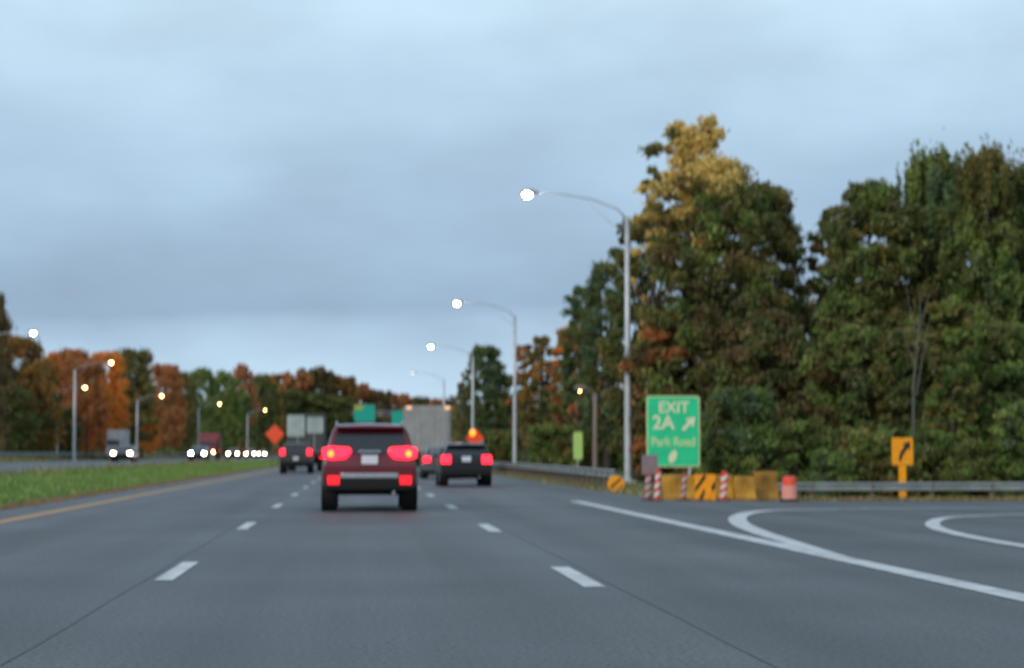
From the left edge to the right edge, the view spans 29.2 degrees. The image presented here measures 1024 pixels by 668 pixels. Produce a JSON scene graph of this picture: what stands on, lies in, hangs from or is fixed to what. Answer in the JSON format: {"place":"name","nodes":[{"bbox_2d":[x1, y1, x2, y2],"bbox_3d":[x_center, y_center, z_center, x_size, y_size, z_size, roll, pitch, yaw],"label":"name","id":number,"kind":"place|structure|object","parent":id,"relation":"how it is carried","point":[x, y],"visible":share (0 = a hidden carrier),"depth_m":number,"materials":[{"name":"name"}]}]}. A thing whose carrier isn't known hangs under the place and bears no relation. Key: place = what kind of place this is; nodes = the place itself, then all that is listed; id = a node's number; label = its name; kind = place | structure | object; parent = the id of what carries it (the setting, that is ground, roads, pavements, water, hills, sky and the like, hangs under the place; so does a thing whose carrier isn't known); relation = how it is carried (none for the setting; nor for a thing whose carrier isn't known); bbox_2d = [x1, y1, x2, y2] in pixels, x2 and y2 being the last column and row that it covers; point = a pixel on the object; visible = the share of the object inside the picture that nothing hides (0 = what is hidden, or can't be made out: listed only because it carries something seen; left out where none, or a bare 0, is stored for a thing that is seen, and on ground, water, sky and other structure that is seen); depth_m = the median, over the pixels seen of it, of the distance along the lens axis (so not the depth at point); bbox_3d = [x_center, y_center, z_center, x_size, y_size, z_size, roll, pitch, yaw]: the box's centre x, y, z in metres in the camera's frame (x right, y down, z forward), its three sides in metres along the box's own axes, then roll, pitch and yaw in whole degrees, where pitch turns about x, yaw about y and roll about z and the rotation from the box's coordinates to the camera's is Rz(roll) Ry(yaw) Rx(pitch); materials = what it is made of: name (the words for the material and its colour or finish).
{"place":"outdoors","nodes":[
{"label":"outdoors","id":0,"kind":"place"},
{"bbox_2d":[0,455,170,461],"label":"grass","id":1,"kind":"structure","parent":0,"point":[25,459],"depth_m":209.78,"materials":[{"name":"green plant"}]},
{"bbox_2d":[0,459,279,508],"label":"grass","id":2,"kind":"structure","parent":0,"point":[42,484],"depth_m":72.98,"materials":[{"name":"green plant"}]},
{"bbox_2d":[0,0,1023,408],"label":"sky","id":3,"kind":"structure","parent":0,"point":[269,186],"materials":[{"name":"blue"}]},
{"bbox_2d":[4,430,1020,554],"bbox_3d":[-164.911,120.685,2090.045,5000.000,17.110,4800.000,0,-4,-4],"label":"ground","id":4,"kind":"structure","parent":0,"point":[617,473],"depth_m":118.71,"materials":[{"name":"soil"}]},
{"bbox_2d":[0,291,16,451],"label":"broadleaf tree","id":5,"kind":"object","parent":4,"relation":"on","point":[6,325],"visible":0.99,"depth_m":196.31,"materials":[{"name":"brown plant"}]},
{"bbox_2d":[0,385,44,456],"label":"broadleaf tree","id":6,"kind":"object","parent":4,"relation":"on","point":[19,397],"visible":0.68,"depth_m":211.90,"materials":[{"name":"green plant"}]},
{"bbox_2d":[0,334,54,456],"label":"autumn tree","id":7,"kind":"object","parent":4,"relation":"on","point":[26,348],"visible":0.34,"depth_m":223.80,"materials":[{"name":"brown plant"}]},
{"bbox_2d":[15,356,65,456],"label":"autumn tree","id":8,"kind":"object","parent":4,"relation":"on","point":[46,368],"visible":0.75,"depth_m":219.92,"materials":[{"name":"brown plant"}]},
{"bbox_2d":[43,406,86,456],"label":"broadleaf tree","id":9,"kind":"object","parent":4,"relation":"on","point":[68,428],"visible":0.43,"depth_m":235.50,"materials":[{"name":"green plant"}]},
{"bbox_2d":[44,344,98,456],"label":"autumn tree","id":10,"kind":"object","parent":4,"relation":"on","point":[68,356],"visible":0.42,"depth_m":245.72,"materials":[{"name":"orange plant"}]},
{"bbox_2d":[62,356,111,456],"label":"autumn tree","id":11,"kind":"object","parent":4,"relation":"on","point":[94,394],"visible":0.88,"depth_m":241.69,"materials":[{"name":"orange plant"}]},
{"bbox_2d":[71,383,115,455],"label":"autumn tree","id":12,"kind":"object","parent":4,"relation":"on","point":[108,426],"visible":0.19,"depth_m":250.34,"materials":[{"name":"orange plant"}]},
{"bbox_2d":[0,452,188,459],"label":"guardrail","id":13,"kind":"object","parent":4,"relation":"on","point":[64,454],"visible":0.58,"depth_m":220.50,"materials":[{"name":"metal"}]},
{"bbox_2d":[90,347,135,456],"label":"autumn tree","id":14,"kind":"object","parent":4,"relation":"on","point":[117,386],"visible":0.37,"depth_m":257.49,"materials":[{"name":"orange plant"}]},
{"bbox_2d":[0,418,226,456],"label":"undergrowth","id":15,"kind":"object","parent":4,"relation":"on","point":[160,450],"visible":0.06,"depth_m":261.99,"materials":[{"name":"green plant"}]},
{"bbox_2d":[0,458,238,477],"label":"weeds","id":16,"kind":"object","parent":4,"relation":"on","point":[105,466],"visible":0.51,"depth_m":94.73,"materials":[{"name":"green plant"}]},
{"bbox_2d":[108,346,163,444],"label":"broadleaf tree","id":17,"kind":"object","parent":4,"relation":"on","point":[142,375],"visible":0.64,"depth_m":287.38,"materials":[{"name":"green plant"}]},
{"bbox_2d":[0,457,279,472],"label":"guardrail","id":18,"kind":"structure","parent":4,"relation":"on","point":[43,464],"depth_m":167.56,"materials":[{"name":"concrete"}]},
{"bbox_2d":[105,430,129,459],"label":"box truck","id":19,"kind":"object","parent":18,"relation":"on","point":[115,438],"visible":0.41,"depth_m":235.13,"materials":[{"name":"metal"}]},
{"bbox_2d":[126,386,162,457],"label":"autumn tree","id":20,"kind":"object","parent":4,"relation":"on","point":[150,449],"visible":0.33,"depth_m":291.27,"materials":[{"name":"orange plant"}]},
{"bbox_2d":[144,362,188,456],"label":"autumn tree","id":21,"kind":"object","parent":4,"relation":"on","point":[165,376],"visible":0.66,"depth_m":334.84,"materials":[{"name":"orange plant"}]},
{"bbox_2d":[154,371,201,456],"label":"broadleaf tree","id":22,"kind":"object","parent":4,"relation":"on","point":[191,408],"visible":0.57,"depth_m":367.30,"materials":[{"name":"green plant"}]},
{"bbox_2d":[185,366,224,445],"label":"broadleaf tree","id":23,"kind":"object","parent":4,"relation":"on","point":[204,376],"visible":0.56,"depth_m":424.89,"materials":[{"name":"green plant"}]},
{"bbox_2d":[205,369,247,456],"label":"broadleaf tree","id":24,"kind":"object","parent":4,"relation":"on","point":[235,427],"visible":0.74,"depth_m":449.50,"materials":[{"name":"green plant"}]},
{"bbox_2d":[208,391,260,450],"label":"broadleaf tree","id":25,"kind":"object","parent":4,"relation":"on","point":[243,434],"visible":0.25,"depth_m":474.18,"materials":[{"name":"green plant"}]},
{"bbox_2d":[230,362,261,456],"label":"autumn tree","id":26,"kind":"object","parent":4,"relation":"on","point":[240,371],"visible":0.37,"depth_m":515.73,"materials":[{"name":"orange plant"}]},
{"bbox_2d":[246,373,283,451],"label":"broadleaf tree","id":27,"kind":"object","parent":4,"relation":"on","point":[261,383],"visible":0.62,"depth_m":554.53,"materials":[{"name":"green plant"}]},
{"bbox_2d":[254,372,287,454],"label":"autumn tree","id":28,"kind":"object","parent":4,"relation":"on","point":[275,378],"visible":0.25,"depth_m":584.69,"materials":[{"name":"brown plant"}]},
{"bbox_2d":[257,388,305,448],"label":"broadleaf tree","id":29,"kind":"object","parent":4,"relation":"on","point":[292,399],"visible":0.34,"depth_m":602.46,"materials":[{"name":"green plant"}]},
{"bbox_2d":[280,370,313,425],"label":"autumn tree","id":30,"kind":"object","parent":4,"relation":"on","point":[301,382],"visible":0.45,"depth_m":614.88,"materials":[{"name":"orange plant"}]},
{"bbox_2d":[286,391,330,438],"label":"broadleaf tree","id":31,"kind":"object","parent":4,"relation":"on","point":[315,401],"visible":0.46,"depth_m":609.06,"materials":[{"name":"green plant"}]},
{"bbox_2d":[298,365,342,396],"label":"broadleaf tree","id":32,"kind":"object","parent":4,"relation":"on","point":[322,379],"visible":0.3,"depth_m":624.68,"materials":[{"name":"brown plant"}]},
{"bbox_2d":[320,395,355,444],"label":"broadleaf tree","id":33,"kind":"object","parent":4,"relation":"on","point":[336,406],"visible":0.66,"depth_m":611.17,"materials":[{"name":"green plant"}]},
{"bbox_2d":[330,375,363,416],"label":"autumn tree","id":34,"kind":"object","parent":4,"relation":"on","point":[344,385],"visible":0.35,"depth_m":635.87,"materials":[{"name":"brown plant"}]},
{"bbox_2d":[362,389,393,423],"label":"broadleaf tree","id":35,"kind":"object","parent":4,"relation":"on","point":[382,397],"visible":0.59,"depth_m":645.94,"materials":[{"name":"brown plant"}]},
{"bbox_2d":[456,373,474,442],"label":"broadleaf tree","id":36,"kind":"object","parent":4,"relation":"on","point":[461,386],"visible":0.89,"depth_m":214.96,"materials":[{"name":"green plant"}]},
{"bbox_2d":[457,343,512,450],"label":"broadleaf tree","id":37,"kind":"object","parent":4,"relation":"on","point":[492,379],"visible":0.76,"depth_m":225.53,"materials":[{"name":"green plant"}]},
{"bbox_2d":[453,299,516,462],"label":"lamp post","id":38,"kind":"object","parent":4,"relation":"on","point":[457,302],"visible":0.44,"depth_m":144.90,"materials":[{"name":"metal"}]},
{"bbox_2d":[484,429,523,462],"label":"bush","id":39,"kind":"object","parent":4,"relation":"on","point":[500,442],"visible":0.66,"depth_m":149.42,"materials":[{"name":"green plant"}]},
{"bbox_2d":[0,465,1023,667],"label":"highway","id":40,"kind":"structure","parent":4,"relation":"on","point":[301,579],"depth_m":17.13,"materials":[{"name":"grey asphalt"}]},
{"bbox_2d":[0,468,279,523],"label":"edge line","id":41,"kind":"object","parent":40,"relation":"on","point":[49,512],"visible":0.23,"depth_m":45.66,"materials":[{"name":"yellow paint"}]},
{"bbox_2d":[0,475,320,665],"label":"pavement joint","id":42,"kind":"object","parent":40,"relation":"on","point":[27,649],"visible":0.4,"depth_m":14.56,"materials":[{"name":"black asphalt"}]},
{"bbox_2d":[155,478,320,579],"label":"lane markings","id":43,"kind":"object","parent":40,"relation":"on","point":[176,571],"visible":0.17,"depth_m":19.90,"materials":[{"name":"white paint"}]},
{"bbox_2d":[279,443,315,473],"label":"pickup truck","id":44,"kind":"object","parent":40,"relation":"on","point":[296,454],"visible":1,"depth_m":115.19,"materials":[{"name":"black paint"}]},
{"bbox_2d":[287,414,325,470],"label":"box truck","id":45,"kind":"object","parent":40,"relation":"on","point":[310,429],"visible":0.46,"depth_m":133.11,"materials":[{"name":"metal"}]},
{"bbox_2d":[317,421,420,510],"bbox_3d":[-3.036,2.800,41.773,2.230,1.854,5.010,0,-4,-4],"label":"family car","id":46,"kind":"object","parent":40,"relation":"on","point":[369,459],"visible":0.99,"depth_m":39.45,"materials":[{"name":"red paint"}]},
{"bbox_2d":[403,406,450,466],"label":"box truck","id":47,"kind":"object","parent":40,"relation":"on","point":[427,426],"visible":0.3,"depth_m":111.82,"materials":[{"name":"metal"}]},
{"bbox_2d":[417,447,460,478],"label":"family car","id":48,"kind":"object","parent":40,"relation":"on","point":[428,460],"visible":0.55,"depth_m":92.27,"materials":[{"name":"grey paint"}]},
{"bbox_2d":[433,442,491,485],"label":"family car","id":49,"kind":"object","parent":40,"relation":"on","point":[464,460],"visible":1,"depth_m":69.99,"materials":[{"name":"black paint"}]},
{"bbox_2d":[418,487,605,586],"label":"lane markings","id":50,"kind":"object","parent":40,"relation":"on","point":[577,577],"visible":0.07,"depth_m":18.90,"materials":[{"name":"white paint"}]},
{"bbox_2d":[419,486,778,667],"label":"pavement joint","id":51,"kind":"object","parent":40,"relation":"on","point":[634,595],"visible":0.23,"depth_m":15.45,"materials":[{"name":"grey asphalt"}]},
{"bbox_2d":[571,501,1023,600],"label":"edge line","id":52,"kind":"object","parent":40,"relation":"on","point":[970,586],"visible":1,"depth_m":20.61,"materials":[{"name":"white paint"}]},
{"bbox_2d":[505,344,539,462],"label":"broadleaf tree","id":53,"kind":"object","parent":4,"relation":"on","point":[520,356],"visible":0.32,"depth_m":172.27,"materials":[{"name":"green plant"}]},
{"bbox_2d":[512,335,563,463],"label":"broadleaf tree","id":54,"kind":"object","parent":4,"relation":"on","point":[538,352],"visible":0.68,"depth_m":160.19,"materials":[{"name":"green plant"}]},
{"bbox_2d":[451,383,637,448],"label":"wood","id":55,"kind":"object","parent":4,"relation":"on","point":[455,434],"visible":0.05,"depth_m":329.85,"materials":[{"name":"orange plant"}]},
{"bbox_2d":[492,461,615,487],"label":"guardrail","id":56,"kind":"object","parent":4,"relation":"on","point":[573,473],"visible":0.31,"depth_m":81.64,"materials":[{"name":"metal"}]},
{"bbox_2d":[523,422,585,466],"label":"bush","id":57,"kind":"object","parent":4,"relation":"on","point":[541,444],"visible":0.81,"depth_m":127.38,"materials":[{"name":"green plant"}]},
{"bbox_2d":[544,325,592,446],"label":"broadleaf tree","id":58,"kind":"object","parent":4,"relation":"on","point":[554,370],"visible":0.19,"depth_m":150.38,"materials":[{"name":"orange plant"}]},
{"bbox_2d":[492,471,660,497],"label":"grass","id":59,"kind":"structure","parent":4,"relation":"on","point":[631,488],"depth_m":71.27,"materials":[{"name":"green plant"}]},
{"bbox_2d":[521,188,635,482],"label":"lamp post","id":60,"kind":"object","parent":4,"relation":"on","point":[529,193],"visible":0.9,"depth_m":84.69,"materials":[{"name":"metal"}]},
{"bbox_2d":[559,285,604,439],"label":"broadleaf tree","id":61,"kind":"object","parent":4,"relation":"on","point":[568,362],"visible":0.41,"depth_m":142.53,"materials":[{"name":"green plant"}]},
{"bbox_2d":[574,385,597,478],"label":"lamp post","id":62,"kind":"object","parent":4,"relation":"on","point":[579,388],"visible":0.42,"depth_m":98.44,"materials":[{"name":"grey metal"}]},
{"bbox_2d":[568,260,636,468],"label":"broadleaf tree","id":63,"kind":"object","parent":4,"relation":"on","point":[586,353],"visible":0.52,"depth_m":128.41,"materials":[{"name":"green plant"}]},
{"bbox_2d":[581,428,623,470],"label":"bush","id":64,"kind":"object","parent":4,"relation":"on","point":[588,458],"visible":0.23,"depth_m":131.63,"materials":[{"name":"green plant"}]},
{"bbox_2d":[594,217,682,479],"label":"broadleaf tree","id":65,"kind":"object","parent":4,"relation":"on","point":[610,351],"visible":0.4,"depth_m":92.63,"materials":[{"name":"green plant"}]},
{"bbox_2d":[630,178,675,481],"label":"broadleaf tree","id":66,"kind":"object","parent":4,"relation":"on","point":[643,224],"visible":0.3,"depth_m":89.19,"materials":[{"name":"green plant"}]},
{"bbox_2d":[617,308,695,474],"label":"broadleaf tree","id":67,"kind":"object","parent":4,"relation":"on","point":[653,337],"visible":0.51,"depth_m":84.26,"materials":[{"name":"orange plant"}]},
{"bbox_2d":[646,396,699,474],"bbox_3d":[5.284,3.654,64.554,1.774,3.254,0.125,0,-4,-4],"label":"exit sign","id":68,"kind":"object","parent":4,"relation":"on","point":[672,431],"visible":0.99,"depth_m":64.53,"materials":[{"name":"metal"}]},
{"bbox_2d":[632,112,738,473],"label":"broadleaf tree","id":69,"kind":"object","parent":4,"relation":"on","point":[685,139],"visible":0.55,"depth_m":85.63,"materials":[{"name":"plant"}]},
{"bbox_2d":[618,150,794,433],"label":"broadleaf tree","id":70,"kind":"object","parent":4,"relation":"on","point":[713,326],"visible":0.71,"depth_m":83.91,"materials":[{"name":"green plant"}]},
{"bbox_2d":[700,384,780,475],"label":"bush","id":71,"kind":"object","parent":4,"relation":"on","point":[735,409],"visible":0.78,"depth_m":66.97,"materials":[{"name":"green plant"}]},
{"bbox_2d":[733,474,756,500],"bbox_3d":[5.889,3.900,49.972,0.546,0.675,0.600,0,-4,-4],"label":"crash barrier","id":72,"kind":"object","parent":4,"relation":"on","point":[744,487],"visible":0.91,"depth_m":49.81,"materials":[{"name":"yellow plastic"}]},
{"bbox_2d":[752,469,778,500],"bbox_3d":[6.547,3.914,50.928,0.634,0.814,0.600,0,-4,-4],"label":"crash barrier","id":73,"kind":"object","parent":4,"relation":"on","point":[766,483],"visible":0.75,"depth_m":50.77,"materials":[{"name":"yellow plastic"}]},
{"bbox_2d":[721,179,813,419],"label":"broadleaf tree","id":74,"kind":"object","parent":4,"relation":"on","point":[786,241],"visible":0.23,"depth_m":90.80,"materials":[{"name":"green plant"}]},
{"bbox_2d":[708,307,833,458],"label":"broadleaf tree","id":75,"kind":"object","parent":4,"relation":"on","point":[752,359],"visible":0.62,"depth_m":76.19,"materials":[{"name":"green plant"}]},
{"bbox_2d":[772,418,839,498],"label":"bush","id":76,"kind":"object","parent":4,"relation":"on","point":[783,465],"visible":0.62,"depth_m":66.44,"materials":[{"name":"green plant"}]},
{"bbox_2d":[801,207,845,424],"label":"broadleaf tree","id":77,"kind":"object","parent":4,"relation":"on","point":[813,266],"visible":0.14,"depth_m":93.52,"materials":[{"name":"green plant"}]},
{"bbox_2d":[806,449,859,499],"bbox_3d":[10.527,4.755,64.989,1.861,1.973,2.188,0,-4,-4],"label":"bush","id":78,"kind":"object","parent":4,"relation":"on","point":[833,466],"visible":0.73,"depth_m":64.46,"materials":[{"name":"green plant"}]},
{"bbox_2d":[794,321,893,476],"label":"broadleaf tree","id":79,"kind":"object","parent":4,"relation":"on","point":[851,345],"visible":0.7,"depth_m":74.61,"materials":[{"name":"green plant"}]},
{"bbox_2d":[682,409,1022,498],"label":"undergrowth","id":80,"kind":"object","parent":4,"relation":"on","point":[918,428],"visible":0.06,"depth_m":67.31,"materials":[{"name":"green plant"}]},
{"bbox_2d":[840,428,898,498],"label":"bush","id":81,"kind":"object","parent":4,"relation":"on","point":[879,464],"visible":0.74,"depth_m":65.50,"materials":[{"name":"green plant"}]},
{"bbox_2d":[804,177,942,481],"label":"broadleaf tree","id":82,"kind":"object","parent":4,"relation":"on","point":[870,209],"visible":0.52,"depth_m":80.68,"materials":[{"name":"green plant"}]},
{"bbox_2d":[778,482,1023,497],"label":"guardrail","id":83,"kind":"object","parent":4,"relation":"on","point":[873,487],"visible":0.73,"depth_m":61.08,"materials":[{"name":"metal"}]},
{"bbox_2d":[892,438,912,498],"bbox_3d":[12.612,4.443,63.566,0.702,2.178,0.087,0,-4,-4],"label":"arrow sign","id":84,"kind":"object","parent":4,"relation":"on","point":[902,453],"visible":0.95,"depth_m":63.57,"materials":[{"name":"yellow metal"}]},
{"bbox_2d":[869,327,950,446],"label":"broadleaf tree","id":85,"kind":"object","parent":4,"relation":"on","point":[893,345],"visible":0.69,"depth_m":73.78,"materials":[{"name":"green plant"}]},
{"bbox_2d":[900,286,931,435],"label":"bare tree","id":86,"kind":"object","parent":4,"relation":"on","point":[913,390],"visible":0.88,"depth_m":67.38,"materials":[{"name":"brown plant"}]},
{"bbox_2d":[894,429,958,498],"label":"bush","id":87,"kind":"object","parent":4,"relation":"on","point":[940,443],"visible":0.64,"depth_m":65.61,"materials":[{"name":"green plant"}]},
{"bbox_2d":[883,127,974,417],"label":"broadleaf tree","id":88,"kind":"object","parent":4,"relation":"on","point":[929,181],"visible":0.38,"depth_m":83.16,"materials":[{"name":"green plant"}]},
{"bbox_2d":[921,295,982,481],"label":"broadleaf tree","id":89,"kind":"object","parent":4,"relation":"on","point":[949,311],"visible":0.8,"depth_m":69.25,"materials":[{"name":"green plant"}]},
{"bbox_2d":[934,133,1023,414],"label":"broadleaf tree","id":90,"kind":"object","parent":4,"relation":"on","point":[983,213],"visible":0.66,"depth_m":79.43,"materials":[{"name":"green plant"}]},
{"bbox_2d":[948,438,1020,499],"bbox_3d":[15.683,4.605,65.411,2.481,2.321,2.752,0,-4,-4],"label":"bush","id":91,"kind":"object","parent":4,"relation":"on","point":[974,462],"visible":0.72,"depth_m":64.80,"materials":[{"name":"green plant"}]},
{"bbox_2d":[962,318,1023,481],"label":"broadleaf tree","id":92,"kind":"object","parent":4,"relation":"on","point":[998,364],"visible":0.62,"depth_m":71.05,"materials":[{"name":"green plant"}]},
{"bbox_2d":[987,401,1023,499],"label":"bush","id":93,"kind":"object","parent":4,"relation":"on","point":[1010,417],"visible":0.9,"depth_m":64.09,"materials":[{"name":"green plant"}]},
{"bbox_2d":[989,148,1023,407],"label":"broadleaf tree","id":94,"kind":"object","parent":4,"relation":"on","point":[1019,188],"visible":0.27,"depth_m":82.24,"materials":[{"name":"green plant"}]},
{"bbox_2d":[630,495,1023,554],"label":"ramp road","id":95,"kind":"structure","parent":0,"point":[908,519],"depth_m":36.33,"materials":[{"name":"grey asphalt"}]},
{"bbox_2d":[660,473,694,499],"bbox_3d":[4.237,3.878,49.944,0.886,0.705,0.600,0,-4,-4],"label":"crash barrier","id":96,"kind":"object","parent":95,"relation":"on","point":[671,485],"visible":0.61,"depth_m":49.78,"materials":[{"name":"yellow plastic"}]},
{"bbox_2d":[694,474,715,499],"bbox_3d":[4.802,3.839,49.019,0.529,0.690,0.085,0,-4,-4],"label":"chevron panel","id":97,"kind":"object","parent":95,"relation":"on","point":[704,486],"visible":0.84,"depth_m":48.99,"materials":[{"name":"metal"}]},
{"bbox_2d":[728,508,888,556],"bbox_3d":[5.585,3.167,33.174,7.283,0.001,21.922,-2,-4,28],"label":"gore line","id":98,"kind":"object","parent":95,"relation":"on","point":[739,520],"visible":1,"depth_m":28.68,"materials":[{"name":"white paint"}]},
{"bbox_2d":[675,493,1023,499],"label":"fallen leaves","id":99,"kind":"object","parent":95,"relation":"on","point":[844,498],"visible":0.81,"depth_m":48.91,"materials":[{"name":"orange plant"}]},
{"bbox_2d":[925,514,1023,546],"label":"gore line","id":100,"kind":"object","parent":95,"relation":"on","point":[934,523],"visible":1,"depth_m":29.06,"materials":[{"name":"white paint"}]},
{"bbox_2d":[768,495,1023,500],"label":"grass","id":101,"kind":"structure","parent":0,"point":[943,499],"depth_m":49.23,"materials":[{"name":"plant"}]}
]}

